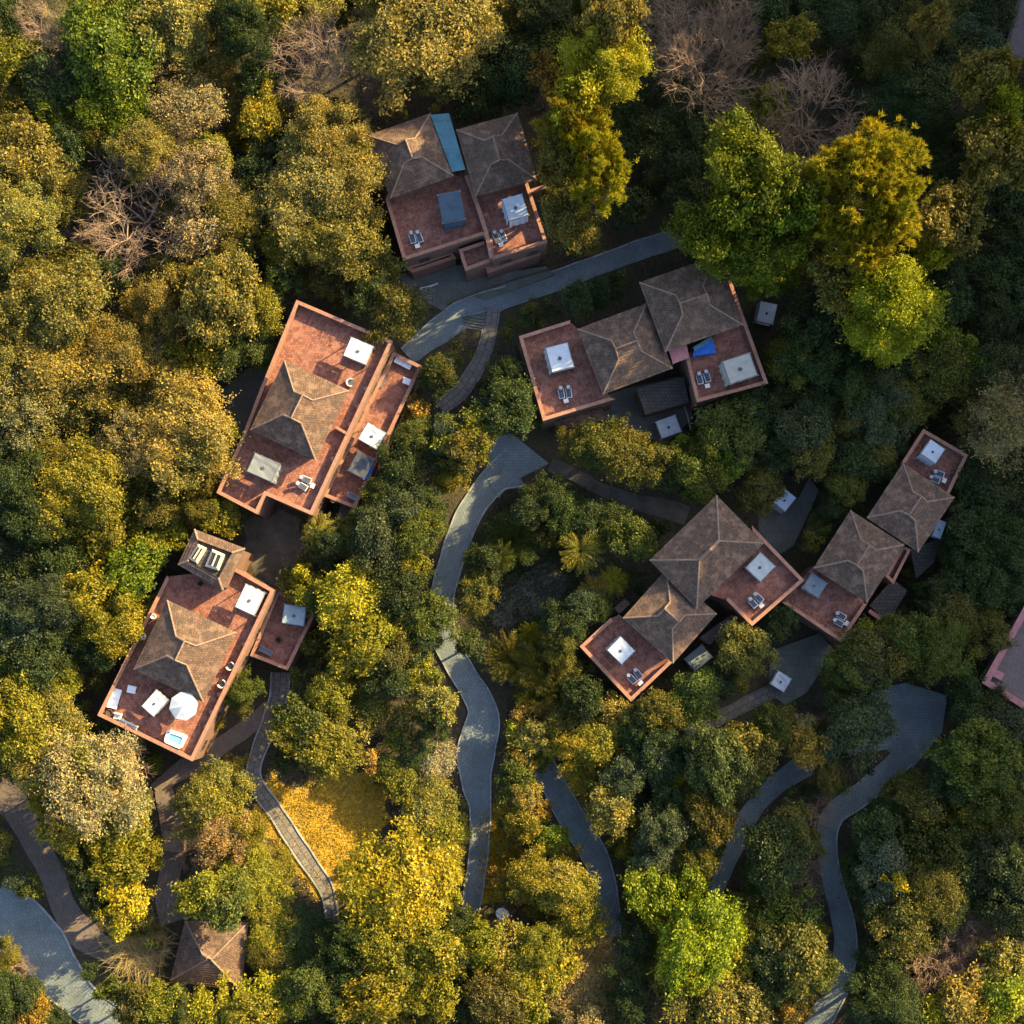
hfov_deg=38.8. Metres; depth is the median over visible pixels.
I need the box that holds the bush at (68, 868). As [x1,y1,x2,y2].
[54,840,90,875]
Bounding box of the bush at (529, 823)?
[497,797,545,844]
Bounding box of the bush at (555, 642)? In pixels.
[538,631,578,673]
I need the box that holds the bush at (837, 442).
[822,434,851,473]
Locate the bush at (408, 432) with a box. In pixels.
[388,413,438,456]
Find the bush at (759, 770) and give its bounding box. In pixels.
[737,750,766,786]
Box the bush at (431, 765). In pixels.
[407,737,459,787]
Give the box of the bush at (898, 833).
[890,816,933,847]
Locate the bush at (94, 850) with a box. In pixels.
[81,816,127,863]
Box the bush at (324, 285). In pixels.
[309,261,346,301]
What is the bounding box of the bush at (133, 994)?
[105,978,152,1023]
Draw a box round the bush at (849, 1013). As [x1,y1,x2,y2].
[843,996,881,1023]
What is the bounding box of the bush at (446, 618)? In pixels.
[397,587,462,648]
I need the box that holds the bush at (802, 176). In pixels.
[794,168,809,184]
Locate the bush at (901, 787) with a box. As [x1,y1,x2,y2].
[879,772,926,811]
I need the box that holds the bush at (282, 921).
[264,906,310,948]
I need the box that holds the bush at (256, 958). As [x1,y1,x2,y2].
[241,940,277,974]
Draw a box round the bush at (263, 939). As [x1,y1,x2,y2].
[244,912,284,949]
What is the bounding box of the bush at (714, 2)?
[697,0,727,10]
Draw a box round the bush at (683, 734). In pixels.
[678,727,710,773]
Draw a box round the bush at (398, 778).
[376,756,426,811]
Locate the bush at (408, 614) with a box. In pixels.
[394,601,430,642]
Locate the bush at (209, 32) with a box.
[192,0,230,46]
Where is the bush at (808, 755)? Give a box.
[784,723,832,770]
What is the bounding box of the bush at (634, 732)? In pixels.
[617,699,657,759]
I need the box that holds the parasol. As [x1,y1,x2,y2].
[169,692,197,719]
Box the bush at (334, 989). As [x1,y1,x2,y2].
[310,959,352,1019]
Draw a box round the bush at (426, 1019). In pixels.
[414,1008,450,1023]
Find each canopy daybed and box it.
[141,689,170,716]
[234,583,267,616]
[246,452,283,484]
[282,604,306,626]
[342,336,375,368]
[347,451,374,480]
[357,422,387,449]
[437,190,465,229]
[501,193,528,226]
[544,342,574,376]
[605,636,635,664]
[653,414,682,440]
[684,644,712,671]
[718,352,758,387]
[742,552,775,582]
[752,301,777,328]
[767,670,791,692]
[771,490,795,513]
[798,572,827,598]
[915,439,945,466]
[929,520,945,539]
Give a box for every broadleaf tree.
[0,0,38,41]
[0,29,52,87]
[0,102,30,147]
[0,102,78,193]
[0,174,67,275]
[0,250,129,361]
[0,254,38,313]
[0,304,44,407]
[0,306,131,419]
[0,363,70,453]
[0,413,38,464]
[0,428,51,519]
[0,473,70,552]
[0,526,38,587]
[0,563,45,642]
[0,569,86,646]
[0,598,76,670]
[0,620,72,699]
[0,646,18,694]
[0,658,51,770]
[0,722,15,772]
[1,687,94,796]
[14,40,88,124]
[15,412,75,462]
[25,523,94,588]
[26,431,136,547]
[28,717,155,844]
[29,798,85,861]
[35,687,86,733]
[41,735,121,795]
[42,238,99,286]
[44,381,93,434]
[44,791,108,842]
[46,0,164,106]
[48,559,122,630]
[67,69,153,156]
[67,306,161,398]
[71,489,130,563]
[73,413,139,457]
[76,380,138,424]
[78,584,145,661]
[78,780,152,858]
[85,246,137,307]
[87,838,148,889]
[90,406,169,481]
[90,870,160,942]
[91,131,141,167]
[94,742,149,790]
[99,114,188,186]
[102,531,171,613]
[106,0,155,34]
[107,467,153,515]
[109,370,166,426]
[115,260,195,349]
[118,367,250,500]
[122,0,213,79]
[124,471,183,534]
[138,319,188,383]
[138,427,233,500]
[143,57,229,156]
[143,245,210,294]
[147,355,202,402]
[159,202,227,267]
[160,135,243,214]
[161,326,233,386]
[168,864,231,922]
[172,401,244,476]
[173,772,226,826]
[174,238,261,350]
[179,46,238,91]
[184,129,236,183]
[187,966,255,1023]
[188,772,256,836]
[190,793,255,873]
[194,180,266,260]
[199,866,255,937]
[200,839,287,915]
[201,0,282,68]
[206,820,274,872]
[221,318,266,371]
[221,991,287,1023]
[230,53,279,110]
[231,145,282,203]
[233,74,290,153]
[236,281,287,338]
[237,0,303,36]
[246,969,292,1023]
[247,124,293,166]
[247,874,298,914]
[248,122,354,271]
[251,222,310,275]
[259,701,374,785]
[262,258,307,304]
[264,688,339,750]
[273,951,338,1022]
[277,130,394,237]
[278,90,354,171]
[282,899,329,967]
[283,208,343,269]
[290,0,346,32]
[293,939,338,997]
[303,665,356,717]
[306,196,394,281]
[308,733,347,780]
[313,552,401,635]
[314,918,371,970]
[318,90,372,144]
[326,0,521,115]
[327,604,389,680]
[329,662,379,701]
[329,870,382,927]
[330,809,464,944]
[331,961,415,1023]
[339,0,377,16]
[340,271,392,321]
[342,581,409,652]
[342,672,392,740]
[346,496,412,578]
[351,919,443,1022]
[351,922,396,976]
[353,0,424,47]
[358,279,432,347]
[365,560,430,627]
[369,470,431,538]
[376,624,424,684]
[376,1011,414,1023]
[387,500,449,558]
[395,910,467,990]
[397,862,452,929]
[397,967,462,1023]
[399,780,448,837]
[412,55,465,113]
[423,1,504,57]
[446,63,505,125]
[459,915,507,971]
[459,962,536,1023]
[467,26,545,114]
[470,373,538,440]
[477,906,537,980]
[482,943,538,994]
[484,67,528,113]
[487,0,517,34]
[503,0,580,46]
[503,971,551,1023]
[510,17,580,68]
[515,920,561,977]
[528,918,583,1001]
[536,861,601,939]
[538,179,608,255]
[541,949,619,1023]
[542,65,611,137]
[550,14,657,125]
[557,673,603,726]
[569,713,624,769]
[570,411,633,472]
[579,0,655,97]
[579,782,637,841]
[599,185,656,235]
[599,419,658,485]
[605,514,658,564]
[616,858,680,930]
[617,107,687,194]
[619,441,677,494]
[621,49,692,108]
[625,719,683,777]
[629,0,651,40]
[629,686,693,732]
[635,70,718,152]
[637,801,695,858]
[638,127,701,189]
[646,881,748,1003]
[649,952,752,1023]
[652,173,713,235]
[654,917,741,997]
[659,436,731,507]
[660,194,761,285]
[665,663,727,727]
[668,744,715,805]
[680,101,721,155]
[680,138,714,195]
[680,721,762,819]
[680,788,739,850]
[691,398,766,471]
[695,103,809,232]
[700,165,782,235]
[701,119,727,160]
[701,980,779,1023]
[709,925,763,978]
[714,616,780,678]
[719,382,781,437]
[721,206,814,292]
[721,720,783,786]
[732,810,822,900]
[741,920,795,981]
[746,881,826,947]
[748,0,790,35]
[757,802,809,849]
[762,10,821,75]
[762,333,818,394]
[763,178,830,253]
[763,901,831,1003]
[766,399,838,454]
[771,321,842,390]
[777,281,842,353]
[782,391,836,448]
[784,430,836,485]
[787,0,828,39]
[799,943,846,997]
[806,251,862,319]
[807,0,889,53]
[811,682,904,784]
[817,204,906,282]
[817,639,887,697]
[829,348,886,423]
[830,430,882,481]
[830,629,901,695]
[834,251,955,368]
[834,616,916,690]
[834,962,926,1023]
[841,0,915,32]
[844,66,918,135]
[844,365,918,449]
[847,3,940,95]
[847,805,910,865]
[849,260,907,317]
[849,932,905,978]
[851,834,911,913]
[853,887,899,937]
[857,322,925,370]
[859,118,912,184]
[862,233,926,276]
[864,892,941,967]
[876,609,936,673]
[878,372,939,431]
[887,984,930,1023]
[889,844,970,935]
[891,55,956,117]
[892,777,953,828]
[893,93,966,158]
[896,815,970,874]
[905,177,995,258]
[905,228,965,275]
[905,335,982,407]
[907,233,988,297]
[908,149,955,202]
[910,612,976,688]
[915,566,968,612]
[915,714,1023,803]
[919,747,974,810]
[924,280,976,330]
[926,889,967,948]
[927,319,992,389]
[927,587,981,634]
[929,825,985,888]
[930,10,990,72]
[930,173,989,237]
[932,0,978,20]
[933,959,993,1023]
[935,806,994,852]
[935,865,978,918]
[938,10,1008,68]
[941,147,982,188]
[942,43,1008,127]
[942,107,994,171]
[943,367,1023,482]
[944,986,1022,1023]
[945,494,1016,554]
[946,683,1003,740]
[950,447,1023,525]
[951,395,1023,464]
[954,108,1023,191]
[956,164,998,210]
[957,338,1013,395]
[958,604,1021,665]
[959,548,1010,610]
[963,287,1023,345]
[963,793,1023,845]
[963,821,1023,901]
[964,524,1023,597]
[967,508,1023,568]
[969,0,1020,33]
[971,777,1023,835]
[972,699,1023,750]
[973,252,1023,313]
[973,962,1023,1023]
[975,205,1023,272]
[975,934,1023,985]
[976,880,1023,943]
[977,339,1023,405]
[986,740,1023,806]
[987,162,1023,230]
[990,799,1023,880]
[997,436,1023,484]
[1002,1017,1022,1023]
[1004,473,1023,526]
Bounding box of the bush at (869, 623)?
[841,613,894,654]
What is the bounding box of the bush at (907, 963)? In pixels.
[881,928,937,977]
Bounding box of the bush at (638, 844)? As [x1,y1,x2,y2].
[624,829,683,878]
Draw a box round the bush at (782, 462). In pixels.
[757,443,794,474]
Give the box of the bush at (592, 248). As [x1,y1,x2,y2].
[550,207,604,257]
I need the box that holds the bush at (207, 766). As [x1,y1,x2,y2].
[190,760,237,794]
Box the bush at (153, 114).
[144,99,164,126]
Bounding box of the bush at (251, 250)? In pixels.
[222,235,260,274]
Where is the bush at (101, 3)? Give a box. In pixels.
[65,0,109,15]
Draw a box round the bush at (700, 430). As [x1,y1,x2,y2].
[694,418,731,458]
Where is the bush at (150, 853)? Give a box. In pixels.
[125,827,165,873]
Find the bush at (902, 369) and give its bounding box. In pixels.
[883,345,928,386]
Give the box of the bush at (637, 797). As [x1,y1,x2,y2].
[608,784,645,819]
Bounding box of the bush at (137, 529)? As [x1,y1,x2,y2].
[119,515,170,574]
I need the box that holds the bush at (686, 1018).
[675,1009,709,1023]
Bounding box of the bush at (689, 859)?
[676,835,722,887]
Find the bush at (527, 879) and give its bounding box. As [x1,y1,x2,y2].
[505,836,562,906]
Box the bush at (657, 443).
[644,438,666,472]
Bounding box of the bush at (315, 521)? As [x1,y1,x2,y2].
[301,511,336,543]
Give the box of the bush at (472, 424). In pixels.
[428,405,500,467]
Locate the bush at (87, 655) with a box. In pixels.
[69,625,116,677]
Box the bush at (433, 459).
[424,445,463,473]
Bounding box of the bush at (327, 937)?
[302,915,352,968]
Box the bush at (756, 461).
[727,436,765,473]
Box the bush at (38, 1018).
[16,990,53,1023]
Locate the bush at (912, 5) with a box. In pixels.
[897,0,929,35]
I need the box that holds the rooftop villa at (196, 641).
[97,529,318,761]
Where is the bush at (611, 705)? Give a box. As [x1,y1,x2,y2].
[590,689,634,737]
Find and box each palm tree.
[558,526,605,576]
[575,574,609,597]
[577,527,600,553]
[597,562,630,597]
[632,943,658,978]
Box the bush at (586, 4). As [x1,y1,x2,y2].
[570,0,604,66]
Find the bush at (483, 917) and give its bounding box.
[459,903,488,930]
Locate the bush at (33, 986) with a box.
[2,972,54,1022]
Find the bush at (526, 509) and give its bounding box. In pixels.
[507,481,549,530]
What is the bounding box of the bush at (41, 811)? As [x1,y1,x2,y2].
[22,790,66,819]
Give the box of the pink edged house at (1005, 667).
[974,601,1023,713]
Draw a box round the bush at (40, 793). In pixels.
[21,774,60,811]
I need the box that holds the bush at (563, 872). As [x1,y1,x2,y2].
[529,860,582,914]
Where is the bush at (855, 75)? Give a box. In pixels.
[840,54,867,83]
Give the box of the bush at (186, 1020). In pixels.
[171,1010,196,1023]
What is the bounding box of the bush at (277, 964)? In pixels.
[266,940,308,981]
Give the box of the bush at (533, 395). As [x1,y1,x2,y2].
[504,378,535,407]
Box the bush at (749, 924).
[736,907,774,951]
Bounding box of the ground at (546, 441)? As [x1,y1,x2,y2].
[0,0,1023,1023]
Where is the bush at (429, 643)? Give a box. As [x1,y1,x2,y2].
[393,623,447,669]
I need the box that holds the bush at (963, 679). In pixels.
[943,664,989,703]
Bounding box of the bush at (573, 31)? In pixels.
[555,15,585,40]
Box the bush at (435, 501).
[410,480,448,515]
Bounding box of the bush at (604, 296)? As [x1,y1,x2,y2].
[584,263,628,311]
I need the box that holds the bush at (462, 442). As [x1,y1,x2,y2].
[436,422,489,478]
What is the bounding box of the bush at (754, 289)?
[737,258,787,301]
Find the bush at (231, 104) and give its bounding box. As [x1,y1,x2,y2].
[208,83,243,124]
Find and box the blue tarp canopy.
[691,337,715,356]
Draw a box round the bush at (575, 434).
[554,422,591,465]
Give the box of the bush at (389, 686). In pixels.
[359,645,414,699]
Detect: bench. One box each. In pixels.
[259,645,272,655]
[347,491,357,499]
[377,371,388,387]
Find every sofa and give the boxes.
[107,688,122,709]
[113,712,122,719]
[118,718,138,729]
[394,357,412,369]
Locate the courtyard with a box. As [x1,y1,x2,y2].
[243,510,303,587]
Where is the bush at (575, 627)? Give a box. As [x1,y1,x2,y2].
[544,595,587,651]
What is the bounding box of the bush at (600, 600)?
[583,586,617,623]
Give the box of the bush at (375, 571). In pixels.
[352,557,389,583]
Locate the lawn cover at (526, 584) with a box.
[452,473,606,645]
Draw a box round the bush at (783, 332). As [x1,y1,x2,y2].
[762,320,802,376]
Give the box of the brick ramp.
[151,701,273,790]
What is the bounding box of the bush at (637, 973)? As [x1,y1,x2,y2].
[598,952,649,995]
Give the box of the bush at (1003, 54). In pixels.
[963,43,1023,113]
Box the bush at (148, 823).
[107,792,155,838]
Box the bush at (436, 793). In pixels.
[419,773,460,809]
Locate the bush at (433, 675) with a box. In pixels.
[402,642,445,694]
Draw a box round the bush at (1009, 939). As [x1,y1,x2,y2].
[996,919,1023,971]
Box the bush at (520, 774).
[491,754,541,804]
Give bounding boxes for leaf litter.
[0,0,1018,1023]
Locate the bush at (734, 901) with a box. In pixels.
[712,889,754,926]
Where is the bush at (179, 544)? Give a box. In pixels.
[146,519,190,551]
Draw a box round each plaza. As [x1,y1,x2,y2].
[486,434,548,497]
[869,683,946,767]
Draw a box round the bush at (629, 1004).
[600,981,651,1023]
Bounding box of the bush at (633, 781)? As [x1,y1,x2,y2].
[596,753,646,803]
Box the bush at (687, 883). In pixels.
[665,850,713,910]
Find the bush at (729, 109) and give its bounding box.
[713,101,753,140]
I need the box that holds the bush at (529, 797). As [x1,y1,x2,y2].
[507,779,544,812]
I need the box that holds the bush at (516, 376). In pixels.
[484,369,533,426]
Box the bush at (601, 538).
[593,518,627,562]
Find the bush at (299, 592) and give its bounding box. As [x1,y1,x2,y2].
[283,571,327,607]
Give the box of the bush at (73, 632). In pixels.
[64,601,120,650]
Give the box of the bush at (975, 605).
[957,582,984,629]
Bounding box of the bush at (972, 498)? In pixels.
[963,483,988,516]
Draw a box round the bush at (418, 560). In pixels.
[398,548,433,586]
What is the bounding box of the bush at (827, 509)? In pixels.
[813,487,856,523]
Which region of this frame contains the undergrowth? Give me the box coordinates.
[0,0,1022,1023]
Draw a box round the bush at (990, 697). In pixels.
[962,681,1011,714]
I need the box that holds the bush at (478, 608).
[458,574,500,618]
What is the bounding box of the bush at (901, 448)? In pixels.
[884,420,911,455]
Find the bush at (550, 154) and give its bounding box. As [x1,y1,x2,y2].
[534,128,586,192]
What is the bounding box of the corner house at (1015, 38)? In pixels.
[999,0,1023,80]
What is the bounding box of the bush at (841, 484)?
[821,469,870,509]
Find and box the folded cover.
[365,466,373,481]
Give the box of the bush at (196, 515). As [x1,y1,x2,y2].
[172,487,219,525]
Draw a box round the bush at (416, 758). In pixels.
[388,728,439,770]
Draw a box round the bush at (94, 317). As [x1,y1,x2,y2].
[84,310,113,334]
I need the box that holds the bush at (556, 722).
[542,699,581,746]
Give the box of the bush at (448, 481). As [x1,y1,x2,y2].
[431,466,475,494]
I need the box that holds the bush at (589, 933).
[556,905,612,948]
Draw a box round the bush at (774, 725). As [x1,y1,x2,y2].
[747,696,794,748]
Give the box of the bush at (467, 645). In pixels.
[453,627,489,662]
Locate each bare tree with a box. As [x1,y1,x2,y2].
[0,947,39,983]
[5,0,72,78]
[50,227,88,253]
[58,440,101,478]
[70,138,209,284]
[170,827,216,876]
[189,858,217,875]
[254,6,358,118]
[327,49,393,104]
[352,80,397,124]
[625,0,711,69]
[648,17,765,127]
[695,0,763,84]
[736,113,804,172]
[758,50,870,180]
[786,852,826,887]
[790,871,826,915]
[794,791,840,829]
[896,919,971,999]
[930,931,988,980]
[948,900,1000,959]
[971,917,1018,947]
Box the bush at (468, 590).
[457,568,491,615]
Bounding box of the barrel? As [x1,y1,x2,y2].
[105,709,112,716]
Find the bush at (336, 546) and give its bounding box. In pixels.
[302,525,350,572]
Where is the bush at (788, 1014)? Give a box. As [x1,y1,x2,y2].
[771,988,818,1023]
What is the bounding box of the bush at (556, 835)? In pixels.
[530,818,574,855]
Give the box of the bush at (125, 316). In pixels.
[113,306,155,337]
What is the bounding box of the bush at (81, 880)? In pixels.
[66,850,113,898]
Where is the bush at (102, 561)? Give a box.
[84,540,108,567]
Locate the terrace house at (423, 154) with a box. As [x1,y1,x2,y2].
[367,113,547,281]
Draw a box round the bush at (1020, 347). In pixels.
[994,332,1023,372]
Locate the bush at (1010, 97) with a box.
[958,76,1023,149]
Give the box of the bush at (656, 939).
[652,919,674,963]
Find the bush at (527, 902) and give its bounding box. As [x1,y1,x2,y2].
[505,881,537,906]
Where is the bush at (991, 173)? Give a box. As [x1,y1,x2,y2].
[960,146,1012,190]
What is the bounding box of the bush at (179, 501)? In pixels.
[159,491,198,534]
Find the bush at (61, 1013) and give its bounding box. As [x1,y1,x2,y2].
[43,998,72,1023]
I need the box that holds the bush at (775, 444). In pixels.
[753,413,788,458]
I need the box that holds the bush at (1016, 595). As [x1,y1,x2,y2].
[983,567,1023,618]
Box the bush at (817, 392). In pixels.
[803,377,841,414]
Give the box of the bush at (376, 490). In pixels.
[356,474,397,509]
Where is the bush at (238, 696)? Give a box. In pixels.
[222,663,266,711]
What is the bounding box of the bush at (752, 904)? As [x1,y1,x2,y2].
[734,880,791,913]
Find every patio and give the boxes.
[221,364,269,435]
[396,265,553,310]
[603,376,692,443]
[758,478,818,553]
[767,634,833,704]
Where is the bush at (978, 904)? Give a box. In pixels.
[965,869,1004,923]
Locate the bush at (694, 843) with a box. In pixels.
[683,819,726,859]
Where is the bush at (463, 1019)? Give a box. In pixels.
[453,1005,483,1023]
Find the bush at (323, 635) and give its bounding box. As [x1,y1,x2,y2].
[318,623,341,644]
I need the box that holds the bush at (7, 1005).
[0,968,30,1023]
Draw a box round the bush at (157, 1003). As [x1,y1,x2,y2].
[135,973,192,1023]
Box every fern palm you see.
[480,629,539,685]
[481,509,544,569]
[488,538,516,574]
[498,853,518,876]
[500,650,543,685]
[510,517,539,534]
[510,629,580,695]
[511,673,557,715]
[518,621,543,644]
[531,660,581,724]
[564,755,603,793]
[573,767,607,806]
[603,813,652,858]
[621,838,651,868]
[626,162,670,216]
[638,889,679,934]
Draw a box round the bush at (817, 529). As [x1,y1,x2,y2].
[801,508,836,546]
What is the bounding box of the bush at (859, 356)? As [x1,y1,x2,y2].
[841,341,886,377]
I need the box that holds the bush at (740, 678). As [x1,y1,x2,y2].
[714,638,763,691]
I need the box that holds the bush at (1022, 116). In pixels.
[1005,88,1023,128]
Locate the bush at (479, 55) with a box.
[465,47,499,71]
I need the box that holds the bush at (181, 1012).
[168,982,193,1023]
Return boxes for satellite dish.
[496,908,508,919]
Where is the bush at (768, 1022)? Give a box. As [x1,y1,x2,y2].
[740,1007,775,1023]
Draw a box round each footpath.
[246,672,338,921]
[436,308,499,412]
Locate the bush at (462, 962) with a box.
[438,943,481,984]
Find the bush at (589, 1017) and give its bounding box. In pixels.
[558,1002,606,1023]
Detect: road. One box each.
[0,884,128,1023]
[431,449,524,913]
[525,736,620,972]
[707,719,891,922]
[804,748,912,1023]
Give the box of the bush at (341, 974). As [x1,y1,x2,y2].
[323,947,366,990]
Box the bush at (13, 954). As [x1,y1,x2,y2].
[0,932,23,978]
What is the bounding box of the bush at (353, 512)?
[340,501,374,537]
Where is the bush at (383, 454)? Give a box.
[369,440,428,486]
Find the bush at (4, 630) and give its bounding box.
[0,622,16,648]
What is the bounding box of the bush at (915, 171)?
[904,153,921,179]
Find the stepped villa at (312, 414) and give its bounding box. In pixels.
[216,300,422,520]
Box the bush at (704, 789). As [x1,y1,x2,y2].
[684,761,733,802]
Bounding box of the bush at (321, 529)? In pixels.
[300,519,338,553]
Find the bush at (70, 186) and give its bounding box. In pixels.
[38,166,93,203]
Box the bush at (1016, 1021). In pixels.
[1001,1002,1023,1023]
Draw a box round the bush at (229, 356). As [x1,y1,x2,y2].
[188,329,243,383]
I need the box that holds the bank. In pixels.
[481,802,525,904]
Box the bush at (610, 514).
[592,496,634,538]
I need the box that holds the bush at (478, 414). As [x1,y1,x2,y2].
[460,403,490,425]
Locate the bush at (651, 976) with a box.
[647,959,668,993]
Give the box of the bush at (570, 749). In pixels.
[541,726,597,777]
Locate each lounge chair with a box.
[295,481,307,490]
[299,475,311,483]
[409,231,415,243]
[415,230,423,242]
[492,230,500,242]
[499,229,506,241]
[558,386,564,398]
[565,385,571,397]
[626,673,636,683]
[633,668,642,679]
[696,371,703,384]
[703,369,710,382]
[748,597,757,607]
[753,592,763,602]
[833,618,843,627]
[835,611,846,619]
[929,475,940,483]
[933,469,944,477]
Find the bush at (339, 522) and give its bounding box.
[331,512,363,559]
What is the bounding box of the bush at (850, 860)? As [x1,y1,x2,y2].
[838,848,874,884]
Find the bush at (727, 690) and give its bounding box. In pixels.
[712,663,738,700]
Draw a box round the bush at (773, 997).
[747,964,802,1010]
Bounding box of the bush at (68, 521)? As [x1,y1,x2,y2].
[45,494,80,549]
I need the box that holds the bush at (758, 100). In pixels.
[746,74,791,130]
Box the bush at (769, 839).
[759,821,802,855]
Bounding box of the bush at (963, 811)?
[935,786,989,830]
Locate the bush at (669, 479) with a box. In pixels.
[652,459,689,499]
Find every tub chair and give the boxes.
[217,680,225,687]
[226,662,234,670]
[346,378,353,386]
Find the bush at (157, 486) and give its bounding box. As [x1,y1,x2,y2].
[131,467,175,504]
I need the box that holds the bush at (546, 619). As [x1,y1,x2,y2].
[537,598,589,649]
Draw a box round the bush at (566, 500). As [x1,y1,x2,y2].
[545,482,589,537]
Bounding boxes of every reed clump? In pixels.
[87,915,178,985]
[538,987,586,1023]
[558,903,630,994]
[580,952,627,1019]
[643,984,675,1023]
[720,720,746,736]
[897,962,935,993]
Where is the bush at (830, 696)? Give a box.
[822,688,863,722]
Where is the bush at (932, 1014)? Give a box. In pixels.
[913,984,948,1023]
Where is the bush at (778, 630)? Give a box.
[763,602,799,643]
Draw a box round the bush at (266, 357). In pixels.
[224,318,277,374]
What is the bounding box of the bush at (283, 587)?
[274,552,322,608]
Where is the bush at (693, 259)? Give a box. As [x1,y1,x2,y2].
[681,228,706,263]
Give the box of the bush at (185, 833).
[162,784,236,845]
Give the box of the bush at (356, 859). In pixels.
[341,851,381,896]
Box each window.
[200,739,208,750]
[206,738,213,748]
[214,711,221,722]
[241,655,247,665]
[319,497,324,508]
[419,257,429,263]
[500,258,510,264]
[528,250,537,256]
[686,376,690,388]
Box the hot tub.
[164,730,187,748]
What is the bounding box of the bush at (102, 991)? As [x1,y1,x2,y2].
[90,975,130,1005]
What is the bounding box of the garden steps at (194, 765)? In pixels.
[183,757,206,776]
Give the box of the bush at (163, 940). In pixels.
[123,923,178,971]
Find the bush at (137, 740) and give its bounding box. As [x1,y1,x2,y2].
[113,734,145,756]
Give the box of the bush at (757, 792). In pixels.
[732,753,767,802]
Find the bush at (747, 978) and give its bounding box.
[731,967,766,1001]
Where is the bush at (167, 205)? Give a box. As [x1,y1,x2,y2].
[150,194,199,240]
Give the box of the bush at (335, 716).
[318,700,354,728]
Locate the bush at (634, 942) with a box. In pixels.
[610,917,656,962]
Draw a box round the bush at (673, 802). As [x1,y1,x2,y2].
[648,773,686,817]
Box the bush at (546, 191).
[535,173,576,201]
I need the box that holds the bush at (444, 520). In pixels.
[418,500,451,535]
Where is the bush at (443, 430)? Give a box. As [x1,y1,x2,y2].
[425,406,468,460]
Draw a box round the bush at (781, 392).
[759,375,805,410]
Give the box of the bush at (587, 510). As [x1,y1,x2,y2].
[568,498,607,543]
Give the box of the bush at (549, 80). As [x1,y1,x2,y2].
[524,46,566,109]
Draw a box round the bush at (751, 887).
[737,856,766,898]
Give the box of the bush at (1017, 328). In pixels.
[993,317,1023,344]
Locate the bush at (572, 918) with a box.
[553,892,601,932]
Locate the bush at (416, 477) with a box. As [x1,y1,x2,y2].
[385,450,429,491]
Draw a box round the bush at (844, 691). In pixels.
[827,688,869,713]
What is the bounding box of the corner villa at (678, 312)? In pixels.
[519,262,767,431]
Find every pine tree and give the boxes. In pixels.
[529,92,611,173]
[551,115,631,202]
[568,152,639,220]
[792,109,931,252]
[805,140,886,198]
[858,157,933,244]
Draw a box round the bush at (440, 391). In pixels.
[413,351,459,407]
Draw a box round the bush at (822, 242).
[806,214,833,250]
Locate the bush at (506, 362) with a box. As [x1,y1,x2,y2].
[483,355,526,382]
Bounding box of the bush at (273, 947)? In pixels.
[262,934,293,970]
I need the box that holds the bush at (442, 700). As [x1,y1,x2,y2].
[404,682,463,725]
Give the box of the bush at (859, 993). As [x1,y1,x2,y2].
[845,968,881,1006]
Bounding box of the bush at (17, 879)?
[2,863,33,892]
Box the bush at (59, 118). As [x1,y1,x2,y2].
[34,92,80,133]
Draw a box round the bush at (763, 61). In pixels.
[739,32,779,84]
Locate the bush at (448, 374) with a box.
[416,352,459,389]
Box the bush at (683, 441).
[658,431,697,466]
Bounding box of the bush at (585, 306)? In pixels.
[559,276,598,323]
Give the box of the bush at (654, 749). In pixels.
[630,726,687,788]
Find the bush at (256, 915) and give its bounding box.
[247,899,280,935]
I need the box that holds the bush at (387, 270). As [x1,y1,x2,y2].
[349,248,407,293]
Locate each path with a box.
[0,778,156,982]
[155,787,188,926]
[401,230,682,361]
[548,459,689,524]
[681,683,791,737]
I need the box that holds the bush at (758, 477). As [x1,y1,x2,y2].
[731,461,787,524]
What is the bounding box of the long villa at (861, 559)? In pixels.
[776,429,967,642]
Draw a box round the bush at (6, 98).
[0,71,33,119]
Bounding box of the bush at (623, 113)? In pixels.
[608,92,650,139]
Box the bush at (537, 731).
[506,719,552,755]
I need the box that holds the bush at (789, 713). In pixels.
[756,700,798,735]
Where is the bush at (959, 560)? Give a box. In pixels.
[933,532,981,584]
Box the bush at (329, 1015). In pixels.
[323,993,363,1023]
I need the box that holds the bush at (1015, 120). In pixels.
[986,107,1023,156]
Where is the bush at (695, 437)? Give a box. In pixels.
[676,434,702,471]
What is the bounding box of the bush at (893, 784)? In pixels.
[878,768,928,813]
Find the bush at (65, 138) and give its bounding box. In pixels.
[33,120,87,174]
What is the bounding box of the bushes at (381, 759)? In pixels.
[0,0,1023,1023]
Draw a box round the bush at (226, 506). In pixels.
[195,496,242,539]
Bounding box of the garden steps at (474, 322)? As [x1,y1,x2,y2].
[464,314,484,330]
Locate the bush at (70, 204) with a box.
[43,192,89,232]
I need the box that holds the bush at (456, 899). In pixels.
[427,855,465,905]
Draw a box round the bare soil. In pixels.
[488,562,567,628]
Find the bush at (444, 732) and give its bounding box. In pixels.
[415,708,451,743]
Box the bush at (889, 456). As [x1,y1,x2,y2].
[849,424,897,468]
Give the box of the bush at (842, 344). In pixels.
[805,310,852,355]
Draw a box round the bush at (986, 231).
[960,218,996,256]
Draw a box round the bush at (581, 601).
[562,585,603,629]
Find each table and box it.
[127,685,136,693]
[402,377,410,384]
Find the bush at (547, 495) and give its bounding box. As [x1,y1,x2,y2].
[525,466,570,519]
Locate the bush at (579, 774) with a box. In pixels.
[559,761,599,796]
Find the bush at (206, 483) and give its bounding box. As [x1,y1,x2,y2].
[180,468,223,503]
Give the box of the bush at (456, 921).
[437,902,474,943]
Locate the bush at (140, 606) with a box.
[105,589,156,641]
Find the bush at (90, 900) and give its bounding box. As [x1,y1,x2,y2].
[79,885,113,921]
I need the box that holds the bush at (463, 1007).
[449,976,474,1022]
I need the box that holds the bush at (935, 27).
[903,0,953,66]

